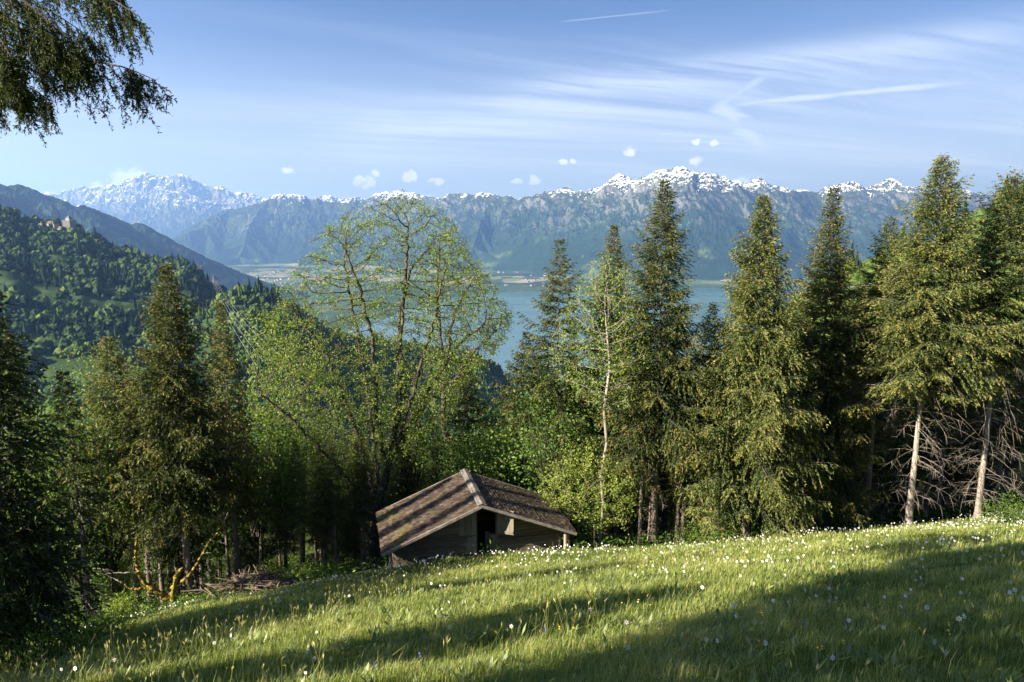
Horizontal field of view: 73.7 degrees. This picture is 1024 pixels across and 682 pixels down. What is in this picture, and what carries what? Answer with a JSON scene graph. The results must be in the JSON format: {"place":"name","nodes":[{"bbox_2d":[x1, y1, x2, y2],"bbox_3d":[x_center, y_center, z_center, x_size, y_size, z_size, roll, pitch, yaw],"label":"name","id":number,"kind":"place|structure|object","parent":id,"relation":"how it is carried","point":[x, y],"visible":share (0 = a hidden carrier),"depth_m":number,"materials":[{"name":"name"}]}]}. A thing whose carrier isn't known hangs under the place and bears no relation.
{"place":"outdoors","nodes":[
{"label":"outdoors","id":0,"kind":"place"},
{"bbox_2d":[0,184,307,301],"bbox_3d":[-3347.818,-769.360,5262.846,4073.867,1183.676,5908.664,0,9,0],"label":"mountain range","id":1,"kind":"structure","parent":0,"point":[119,233],"depth_m":6090.44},
{"bbox_2d":[0,222,309,496],"bbox_3d":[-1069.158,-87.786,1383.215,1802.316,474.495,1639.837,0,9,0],"label":"hill","id":2,"kind":"structure","parent":0,"point":[8,279],"depth_m":1261.70,"materials":[{"name":"green plant"}]},
{"bbox_2d":[0,204,315,448],"bbox_3d":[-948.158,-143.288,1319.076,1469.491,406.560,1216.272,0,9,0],"label":"wood","id":3,"kind":"object","parent":2,"relation":"on","point":[45,338],"visible":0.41,"depth_m":1346.60,"materials":[{"name":"green plant"}]},
{"bbox_2d":[42,172,364,238],"bbox_3d":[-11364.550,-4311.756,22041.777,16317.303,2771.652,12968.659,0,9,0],"label":"mountain range","id":4,"kind":"structure","parent":0,"point":[171,206],"depth_m":24073.12,"materials":[{"name":"white snow"}]},
{"bbox_2d":[201,289,528,462],"bbox_3d":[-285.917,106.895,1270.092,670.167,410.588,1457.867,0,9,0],"label":"hill","id":5,"kind":"structure","parent":0,"point":[211,321],"depth_m":1120.75,"materials":[{"name":"green plant"}]},
{"bbox_2d":[197,277,523,443],"bbox_3d":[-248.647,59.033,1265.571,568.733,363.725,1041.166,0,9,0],"label":"wood","id":6,"kind":"object","parent":5,"relation":"on","point":[242,291],"visible":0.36,"depth_m":1093.59,"materials":[{"name":"green plant"}]},
{"bbox_2d":[0,425,1023,681],"bbox_3d":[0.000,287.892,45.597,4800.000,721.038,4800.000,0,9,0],"label":"ground","id":7,"kind":"structure","parent":0,"point":[548,675],"depth_m":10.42,"materials":[{"name":"green plant"}]},
{"bbox_2d":[0,330,89,623],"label":"spruce tree","id":8,"kind":"object","parent":7,"relation":"on","point":[21,398],"visible":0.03,"depth_m":28.86,"materials":[{"name":"green plant"}]},
{"bbox_2d":[0,611,108,672],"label":"shrub","id":9,"kind":"object","parent":7,"relation":"on","point":[71,642],"visible":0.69,"depth_m":12.72,"materials":[{"name":"green plant"}]},
{"bbox_2d":[0,274,110,669],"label":"spruce tree","id":10,"kind":"object","parent":7,"relation":"on","point":[19,551],"visible":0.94,"depth_m":13.13,"materials":[{"name":"green plant"}]},
{"bbox_2d":[3,377,152,626],"bbox_3d":[-17.630,6.809,27.566,6.078,11.732,7.247,6,11,34],"label":"leafy tree","id":11,"kind":"object","parent":7,"relation":"on","point":[60,464],"visible":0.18,"depth_m":27.06,"materials":[{"name":"green plant"}]},
{"bbox_2d":[37,369,124,626],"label":"spruce tree","id":12,"kind":"object","parent":7,"relation":"on","point":[63,480],"visible":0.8,"depth_m":23.40,"materials":[{"name":"green plant"}]},
{"bbox_2d":[0,0,177,146],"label":"spruce tree","id":13,"kind":"object","parent":7,"relation":"on","point":[71,63],"visible":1,"depth_m":8.25,"materials":[{"name":"green plant"}]},
{"bbox_2d":[41,336,151,583],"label":"leafy tree","id":14,"kind":"object","parent":7,"relation":"on","point":[77,376],"visible":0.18,"depth_m":29.50,"materials":[{"name":"green plant"}]},
{"bbox_2d":[64,607,141,639],"bbox_3d":[-9.404,6.440,15.503,1.679,0.890,1.544,0,9,0],"label":"shrub","id":15,"kind":"object","parent":7,"relation":"on","point":[97,629],"visible":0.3,"depth_m":15.54,"materials":[{"name":"green plant"}]},
{"bbox_2d":[23,425,192,616],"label":"leafy tree","id":16,"kind":"object","parent":7,"relation":"on","point":[110,552],"visible":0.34,"depth_m":28.24,"materials":[{"name":"green plant"}]},
{"bbox_2d":[62,336,164,607],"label":"spruce tree","id":17,"kind":"object","parent":7,"relation":"on","point":[128,453],"visible":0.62,"depth_m":26.97,"materials":[{"name":"green plant"}]},
{"bbox_2d":[87,540,152,605],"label":"leafy tree","id":18,"kind":"object","parent":7,"relation":"on","point":[118,588],"visible":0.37,"depth_m":30.66,"materials":[{"name":"green plant"}]},
{"bbox_2d":[91,586,158,625],"bbox_3d":[-11.840,8.069,20.665,2.084,1.276,1.959,0,9,0],"label":"shrub","id":19,"kind":"object","parent":7,"relation":"on","point":[121,609],"visible":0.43,"depth_m":20.61,"materials":[{"name":"green plant"}]},
{"bbox_2d":[99,580,169,616],"bbox_3d":[-15.385,10.547,27.956,3.251,2.236,3.030,-1,9,-7],"label":"shrub","id":20,"kind":"object","parent":7,"relation":"on","point":[144,610],"visible":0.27,"depth_m":28.18,"materials":[{"name":"green plant"}]},
{"bbox_2d":[111,378,164,606],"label":"spruce tree","id":21,"kind":"object","parent":7,"relation":"on","point":[149,580],"visible":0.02,"depth_m":36.94,"materials":[{"name":"green plant"}]},
{"bbox_2d":[125,390,187,608],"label":"spruce tree","id":22,"kind":"object","parent":7,"relation":"on","point":[156,541],"visible":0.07,"depth_m":34.94,"materials":[{"name":"green plant"}]},
{"bbox_2d":[97,513,226,607],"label":"dead tree","id":23,"kind":"object","parent":7,"relation":"on","point":[162,595],"visible":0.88,"depth_m":27.54,"materials":[{"name":"brown plant"}]},
{"bbox_2d":[92,263,275,598],"bbox_3d":[-13.111,4.285,27.568,6.884,14.832,5.532,0,9,0],"label":"spruce tree","id":24,"kind":"object","parent":7,"relation":"on","point":[159,483],"visible":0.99,"depth_m":26.71,"materials":[{"name":"green plant"}]},
{"bbox_2d":[150,383,221,602],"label":"spruce tree","id":25,"kind":"object","parent":7,"relation":"on","point":[168,550],"visible":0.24,"depth_m":30.90,"materials":[{"name":"green plant"}]},
{"bbox_2d":[147,446,271,583],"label":"leafy tree","id":26,"kind":"object","parent":7,"relation":"on","point":[218,549],"visible":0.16,"depth_m":36.59,"materials":[{"name":"green plant"}]},
{"bbox_2d":[203,401,251,581],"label":"spruce tree","id":27,"kind":"object","parent":7,"relation":"on","point":[228,549],"visible":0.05,"depth_m":34.16,"materials":[{"name":"green plant"}]},
{"bbox_2d":[190,301,273,580],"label":"spruce tree","id":28,"kind":"object","parent":7,"relation":"on","point":[238,421],"visible":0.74,"depth_m":30.81,"materials":[{"name":"green plant"}]},
{"bbox_2d":[180,561,303,600],"bbox_3d":[-10.187,9.409,26.656,4.715,1.361,3.136,-6,11,-32],"label":"brush pile","id":29,"kind":"object","parent":7,"relation":"on","point":[236,585],"visible":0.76,"depth_m":26.63,"materials":[{"name":"brown wood"}]},
{"bbox_2d":[222,417,272,580],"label":"spruce tree","id":30,"kind":"object","parent":7,"relation":"on","point":[250,554],"visible":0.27,"depth_m":39.68,"materials":[{"name":"green plant"}]},
{"bbox_2d":[217,380,326,573],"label":"leafy tree","id":31,"kind":"object","parent":7,"relation":"on","point":[258,534],"visible":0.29,"depth_m":35.52,"materials":[{"name":"green plant"}]},
{"bbox_2d":[248,554,305,579],"bbox_3d":[-12.424,11.654,35.475,3.332,2.500,3.446,-6,11,-33],"label":"shrub","id":32,"kind":"object","parent":7,"relation":"on","point":[275,568],"visible":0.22,"depth_m":35.71,"materials":[{"name":"green plant"}]},
{"bbox_2d":[229,406,336,572],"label":"leafy tree","id":33,"kind":"object","parent":7,"relation":"on","point":[282,535],"visible":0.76,"depth_m":31.32,"materials":[{"name":"green plant"}]},
{"bbox_2d":[262,440,305,574],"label":"spruce tree","id":34,"kind":"object","parent":7,"relation":"on","point":[279,545],"visible":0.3,"depth_m":32.55,"materials":[{"name":"green plant"}]},
{"bbox_2d":[270,560,325,585],"bbox_3d":[-8.756,9.437,27.976,2.555,1.020,2.382,1,9,9],"label":"shrub","id":35,"kind":"object","parent":7,"relation":"on","point":[285,575],"visible":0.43,"depth_m":27.96,"materials":[{"name":"green plant"}]},
{"bbox_2d":[280,439,324,580],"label":"spruce tree","id":36,"kind":"object","parent":7,"relation":"on","point":[304,509],"visible":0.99,"depth_m":30.07,"materials":[{"name":"green plant"}]},
{"bbox_2d":[236,302,369,569],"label":"leafy tree","id":37,"kind":"object","parent":7,"relation":"on","point":[269,415],"visible":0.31,"depth_m":38.60,"materials":[{"name":"green plant"}]},
{"bbox_2d":[301,438,340,563],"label":"spruce tree","id":38,"kind":"object","parent":7,"relation":"on","point":[321,556],"visible":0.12,"depth_m":37.67,"materials":[{"name":"green plant"}]},
{"bbox_2d":[303,439,345,569],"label":"spruce tree","id":39,"kind":"object","parent":7,"relation":"on","point":[323,528],"visible":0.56,"depth_m":35.55,"materials":[{"name":"green plant"}]},
{"bbox_2d":[307,557,346,579],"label":"shrub","id":40,"kind":"object","parent":7,"relation":"on","point":[336,571],"visible":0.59,"depth_m":27.82,"materials":[{"name":"green plant"}]},
{"bbox_2d":[316,429,352,573],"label":"spruce tree","id":41,"kind":"object","parent":7,"relation":"on","point":[334,517],"visible":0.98,"depth_m":32.49,"materials":[{"name":"green plant"}]},
{"bbox_2d":[327,431,351,560],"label":"spruce tree","id":42,"kind":"object","parent":7,"relation":"on","point":[330,548],"visible":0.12,"depth_m":49.32,"materials":[{"name":"green plant"}]},
{"bbox_2d":[336,432,369,562],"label":"spruce tree","id":43,"kind":"object","parent":7,"relation":"on","point":[349,553],"visible":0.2,"depth_m":41.40,"materials":[{"name":"green plant"}]},
{"bbox_2d":[342,429,372,563],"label":"spruce tree","id":44,"kind":"object","parent":7,"relation":"on","point":[354,445],"visible":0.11,"depth_m":39.62,"materials":[{"name":"green plant"}]},
{"bbox_2d":[347,437,376,564],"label":"spruce tree","id":45,"kind":"object","parent":7,"relation":"on","point":[355,522],"visible":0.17,"depth_m":37.47,"materials":[{"name":"green plant"}]},
{"bbox_2d":[344,435,381,568],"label":"spruce tree","id":46,"kind":"object","parent":7,"relation":"on","point":[368,497],"visible":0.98,"depth_m":34.18,"materials":[{"name":"green plant"}]},
{"bbox_2d":[246,189,513,566],"bbox_3d":[-6.720,2.472,34.898,13.708,20.024,6.051,0,9,0],"label":"ash tree","id":47,"kind":"object","parent":7,"relation":"on","point":[399,324],"visible":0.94,"depth_m":34.04,"materials":[{"name":"green plant"}]},
{"bbox_2d":[355,363,412,567],"bbox_3d":[-6.582,6.591,35.281,3.247,11.126,2.348,0,9,0],"label":"ivy","id":48,"kind":"object","parent":47,"relation":"attached to","point":[404,394],"visible":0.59,"depth_m":35.01,"materials":[{"name":"green plant"}]},
{"bbox_2d":[392,438,416,502],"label":"spruce tree","id":49,"kind":"object","parent":7,"relation":"on","point":[402,482],"visible":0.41,"depth_m":35.69,"materials":[{"name":"green plant"}]},
{"bbox_2d":[365,365,460,501],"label":"leafy tree","id":50,"kind":"object","parent":7,"relation":"on","point":[419,480],"visible":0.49,"depth_m":36.81,"materials":[{"name":"green plant"}]},
{"bbox_2d":[424,436,442,488],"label":"spruce tree","id":51,"kind":"object","parent":7,"relation":"on","point":[432,470],"visible":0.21,"depth_m":33.49,"materials":[{"name":"green plant"}]},
{"bbox_2d":[405,410,517,487],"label":"leafy tree","id":52,"kind":"object","parent":7,"relation":"on","point":[457,464],"visible":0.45,"depth_m":33.78,"materials":[{"name":"green plant"}]},
{"bbox_2d":[417,364,508,483],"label":"spruce tree","id":53,"kind":"object","parent":7,"relation":"on","point":[464,413],"visible":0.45,"depth_m":36.90,"materials":[{"name":"green plant"}]},
{"bbox_2d":[416,225,518,463],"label":"ash tree","id":54,"kind":"object","parent":7,"relation":"on","point":[465,347],"visible":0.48,"depth_m":40.36,"materials":[{"name":"green plant"}]},
{"bbox_2d":[376,469,576,570],"bbox_3d":[-1.629,7.632,28.460,7.829,3.448,4.058,-2,9,-14],"label":"wooden hut","id":55,"kind":"object","parent":7,"relation":"on","point":[458,513],"visible":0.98,"depth_m":27.46,"materials":[{"name":"brown wood"}]},
{"bbox_2d":[459,512,475,535],"bbox_3d":[-1.739,7.188,26.884,0.654,0.990,0.062,-2,9,-10],"label":"door","id":56,"kind":"structure","parent":55,"relation":"in","point":[468,523],"depth_m":26.86,"materials":[{"name":"wood"}]},
{"bbox_2d":[497,511,513,534],"bbox_3d":[-0.268,7.169,27.005,0.694,0.990,0.062,3,9,18],"label":"door","id":57,"kind":"structure","parent":55,"relation":"in","point":[505,525],"depth_m":27.01,"materials":[{"name":"beige wood"}]},
{"bbox_2d":[429,410,535,488],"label":"leafy tree","id":58,"kind":"object","parent":7,"relation":"on","point":[507,477],"visible":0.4,"depth_m":35.02,"materials":[{"name":"green plant"}]},
{"bbox_2d":[460,363,536,484],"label":"leafy tree","id":59,"kind":"object","parent":7,"relation":"on","point":[495,424],"visible":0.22,"depth_m":40.78,"materials":[{"name":"green plant"}]},
{"bbox_2d":[25,491,1023,642],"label":"undergrowth","id":60,"kind":"object","parent":7,"relation":"on","point":[615,540],"visible":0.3,"depth_m":30.38,"materials":[{"name":"green plant"}]},
{"bbox_2d":[495,331,553,491],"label":"spruce tree","id":61,"kind":"object","parent":7,"relation":"on","point":[524,334],"visible":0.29,"depth_m":34.61,"materials":[{"name":"green plant"}]},
{"bbox_2d":[476,365,627,525],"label":"leafy tree","id":62,"kind":"object","parent":7,"relation":"on","point":[539,457],"visible":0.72,"depth_m":32.35,"materials":[{"name":"green plant"}]},
{"bbox_2d":[85,508,1023,627],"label":"narcissus blossoms","id":63,"kind":"object","parent":7,"relation":"on","point":[1007,537],"visible":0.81,"depth_m":23.82,"materials":[{"name":"white plant"}]},
{"bbox_2d":[491,238,627,518],"bbox_3d":[2.178,3.115,33.547,6.029,16.270,5.760,-5,10,-31],"label":"spruce tree","id":64,"kind":"object","parent":7,"relation":"on","point":[547,387],"visible":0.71,"depth_m":33.03,"materials":[{"name":"green plant"}]},
{"bbox_2d":[514,325,627,545],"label":"leafy tree","id":65,"kind":"object","parent":7,"relation":"on","point":[579,451],"visible":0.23,"depth_m":33.49,"materials":[{"name":"green plant"}]},
{"bbox_2d":[559,355,600,543],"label":"spruce tree","id":66,"kind":"object","parent":7,"relation":"on","point":[580,526],"visible":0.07,"depth_m":37.85,"materials":[{"name":"green plant"}]},
{"bbox_2d":[538,439,637,546],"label":"tree","id":67,"kind":"object","parent":7,"relation":"on","point":[595,497],"visible":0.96,"depth_m":30.12,"materials":[{"name":"green plant"}]},
{"bbox_2d":[570,464,622,544],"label":"leafy tree","id":68,"kind":"object","parent":7,"relation":"on","point":[591,510],"visible":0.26,"depth_m":34.34,"materials":[{"name":"green plant"}]},
{"bbox_2d":[543,251,655,545],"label":"leafy tree","id":69,"kind":"object","parent":7,"relation":"on","point":[609,368],"visible":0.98,"depth_m":29.26,"materials":[{"name":"green plant"}]},
{"bbox_2d":[572,224,657,541],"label":"spruce tree","id":70,"kind":"object","parent":7,"relation":"on","point":[607,531],"visible":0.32,"depth_m":34.86,"materials":[{"name":"green plant"}]},
{"bbox_2d":[611,349,649,533],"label":"spruce tree","id":71,"kind":"object","parent":7,"relation":"on","point":[634,525],"visible":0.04,"depth_m":42.09,"materials":[{"name":"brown plant"}]},
{"bbox_2d":[594,448,670,541],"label":"leafy tree","id":72,"kind":"object","parent":7,"relation":"on","point":[636,503],"visible":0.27,"depth_m":35.51,"materials":[{"name":"green plant"}]},
{"bbox_2d":[617,344,668,544],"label":"spruce tree","id":73,"kind":"object","parent":7,"relation":"on","point":[643,480],"visible":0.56,"depth_m":30.64,"materials":[{"name":"green plant"}]},
{"bbox_2d":[582,177,741,543],"bbox_3d":[6.512,1.483,30.506,7.349,17.191,6.452,-7,12,-38],"label":"spruce tree","id":74,"kind":"object","parent":7,"relation":"on","point":[665,371],"visible":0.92,"depth_m":29.67,"materials":[{"name":"green plant"}]},
{"bbox_2d":[643,381,680,537],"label":"spruce tree","id":75,"kind":"object","parent":7,"relation":"on","point":[669,513],"visible":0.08,"depth_m":37.28,"materials":[{"name":"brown plant"}]},
{"bbox_2d":[642,359,687,533],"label":"spruce tree","id":76,"kind":"object","parent":7,"relation":"on","point":[662,514],"visible":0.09,"depth_m":41.03,"materials":[{"name":"brown plant"}]},
{"bbox_2d":[659,365,705,541],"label":"spruce tree","id":77,"kind":"object","parent":7,"relation":"on","point":[677,518],"visible":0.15,"depth_m":31.63,"materials":[{"name":"green plant"}]},
{"bbox_2d":[658,358,710,540],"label":"spruce tree","id":78,"kind":"object","parent":7,"relation":"on","point":[671,490],"visible":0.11,"depth_m":33.97,"materials":[{"name":"green plant"}]},
{"bbox_2d":[662,301,740,527],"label":"spruce tree","id":79,"kind":"object","parent":7,"relation":"on","point":[714,310],"visible":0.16,"depth_m":33.20,"materials":[{"name":"green plant"}]},
{"bbox_2d":[665,507,738,542],"bbox_3d":[8.845,8.518,31.632,4.604,1.647,3.882,-7,11,-38],"label":"shrub","id":80,"kind":"object","parent":7,"relation":"on","point":[701,528],"visible":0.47,"depth_m":31.69,"materials":[{"name":"green plant"}]},
{"bbox_2d":[658,194,839,541],"bbox_3d":[10.462,1.562,29.453,8.002,15.661,7.662,0,9,0],"label":"spruce tree","id":81,"kind":"object","parent":7,"relation":"on","point":[747,479],"visible":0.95,"depth_m":28.50,"materials":[{"name":"green plant"}]},
{"bbox_2d":[766,185,892,532],"bbox_3d":[14.228,1.338,32.219,6.848,17.227,7.427,0,9,0],"label":"spruce tree","id":82,"kind":"object","parent":7,"relation":"on","point":[812,341],"visible":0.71,"depth_m":31.20,"materials":[{"name":"green plant"}]},
{"bbox_2d":[825,281,902,523],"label":"spruce tree","id":83,"kind":"object","parent":7,"relation":"on","point":[876,441],"visible":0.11,"depth_m":35.93,"materials":[{"name":"green plant"}]},
{"bbox_2d":[844,382,900,510],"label":"spruce tree","id":84,"kind":"object","parent":7,"relation":"on","point":[876,466],"visible":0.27,"depth_m":35.86,"materials":[{"name":"green plant"}]},
{"bbox_2d":[833,214,936,526],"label":"spruce tree","id":85,"kind":"object","parent":7,"relation":"on","point":[872,291],"visible":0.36,"depth_m":32.49,"materials":[{"name":"green plant"}]},
{"bbox_2d":[855,390,924,519],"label":"spruce tree","id":86,"kind":"object","parent":7,"relation":"on","point":[881,508],"visible":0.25,"depth_m":38.10,"materials":[{"name":"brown plant"}]},
{"bbox_2d":[863,392,927,516],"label":"conifer tree","id":87,"kind":"object","parent":7,"relation":"on","point":[899,454],"visible":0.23,"depth_m":37.90,"materials":[{"name":"green plant"}]},
{"bbox_2d":[890,332,944,515],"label":"spruce tree","id":88,"kind":"object","parent":7,"relation":"on","point":[920,452],"visible":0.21,"depth_m":39.22,"materials":[{"name":"green plant"}]},
{"bbox_2d":[835,152,1017,526],"bbox_3d":[18.323,0.538,30.064,7.122,17.224,7.088,0,9,0],"label":"spruce tree","id":89,"kind":"object","parent":7,"relation":"on","point":[912,372],"visible":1,"depth_m":28.98,"materials":[{"name":"green plant"}]},
{"bbox_2d":[902,333,966,516],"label":"spruce tree","id":90,"kind":"object","parent":7,"relation":"on","point":[924,444],"visible":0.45,"depth_m":37.43,"materials":[{"name":"green plant"}]},
{"bbox_2d":[917,405,983,507],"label":"spruce tree","id":91,"kind":"object","parent":7,"relation":"on","point":[949,475],"visible":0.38,"depth_m":42.03,"materials":[{"name":"brown plant"}]},
{"bbox_2d":[902,257,1020,511],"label":"spruce tree","id":92,"kind":"object","parent":7,"relation":"on","point":[937,497],"visible":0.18,"depth_m":37.48,"materials":[{"name":"green plant"}]},
{"bbox_2d":[937,320,991,506],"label":"spruce tree","id":93,"kind":"object","parent":7,"relation":"on","point":[971,439],"visible":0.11,"depth_m":43.41,"materials":[{"name":"green plant"}]},
{"bbox_2d":[918,166,1023,518],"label":"spruce tree","id":94,"kind":"object","parent":7,"relation":"on","point":[1013,197],"visible":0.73,"depth_m":30.21,"materials":[{"name":"green plant"}]},
{"bbox_2d":[953,481,1021,511],"bbox_3d":[27.475,8.627,39.171,3.504,2.834,3.257,0,9,-1],"label":"shrub","id":95,"kind":"object","parent":7,"relation":"on","point":[990,492],"visible":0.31,"depth_m":39.45,"materials":[{"name":"green plant"}]},
{"bbox_2d":[954,369,1022,503],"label":"spruce tree","id":96,"kind":"object","parent":7,"relation":"on","point":[991,460],"visible":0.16,"depth_m":43.86,"materials":[{"name":"green plant"}]},
{"bbox_2d":[963,380,1023,506],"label":"conifer tree","id":97,"kind":"object","parent":7,"relation":"on","point":[1011,464],"visible":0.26,"depth_m":39.54,"materials":[{"name":"green plant"}]},
{"bbox_2d":[964,322,1023,512],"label":"spruce tree","id":98,"kind":"object","parent":7,"relation":"on","point":[995,432],"visible":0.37,"depth_m":37.08,"materials":[{"name":"green plant"}]},
{"bbox_2d":[967,483,1023,525],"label":"shrub","id":99,"kind":"object","parent":7,"relation":"on","point":[1008,516],"visible":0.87,"depth_m":27.39,"materials":[{"name":"green plant"}]},
{"bbox_2d":[992,350,1023,508],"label":"spruce tree","id":100,"kind":"object","parent":7,"relation":"on","point":[1019,405],"visible":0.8,"depth_m":35.30,"materials":[{"name":"green plant"}]},
{"bbox_2d":[0,0,1023,198],"label":"sky","id":101,"kind":"structure","parent":0,"point":[312,99],"materials":[{"name":"blue"}]},
{"bbox_2d":[227,263,812,328],"bbox_3d":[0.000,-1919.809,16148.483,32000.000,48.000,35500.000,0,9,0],"label":"valley floor","id":102,"kind":"structure","parent":0,"point":[518,282],"depth_m":8683.50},
{"bbox_2d":[334,286,806,397],"bbox_3d":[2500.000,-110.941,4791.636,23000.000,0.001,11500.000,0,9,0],"label":"lake","id":103,"kind":"structure","parent":0,"point":[518,302],"depth_m":5106.63,"materials":[{"name":"liquid"}]},
{"bbox_2d":[172,166,993,278],"bbox_3d":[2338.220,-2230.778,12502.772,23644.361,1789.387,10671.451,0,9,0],"label":"mountain range","id":104,"kind":"structure","parent":0,"point":[508,232],"depth_m":12595.26,"materials":[{"name":"blue stone"}]},
{"bbox_2d":[755,208,1023,408],"bbox_3d":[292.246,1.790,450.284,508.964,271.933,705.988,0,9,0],"label":"hill","id":105,"kind":"structure","parent":0,"point":[867,262],"depth_m":404.61,"materials":[{"name":"green plant"}]},
{"bbox_2d":[701,176,1023,379],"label":"wood","id":106,"kind":"object","parent":105,"relation":"on","point":[858,262],"visible":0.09,"depth_m":441.49,"materials":[{"name":"green plant"}]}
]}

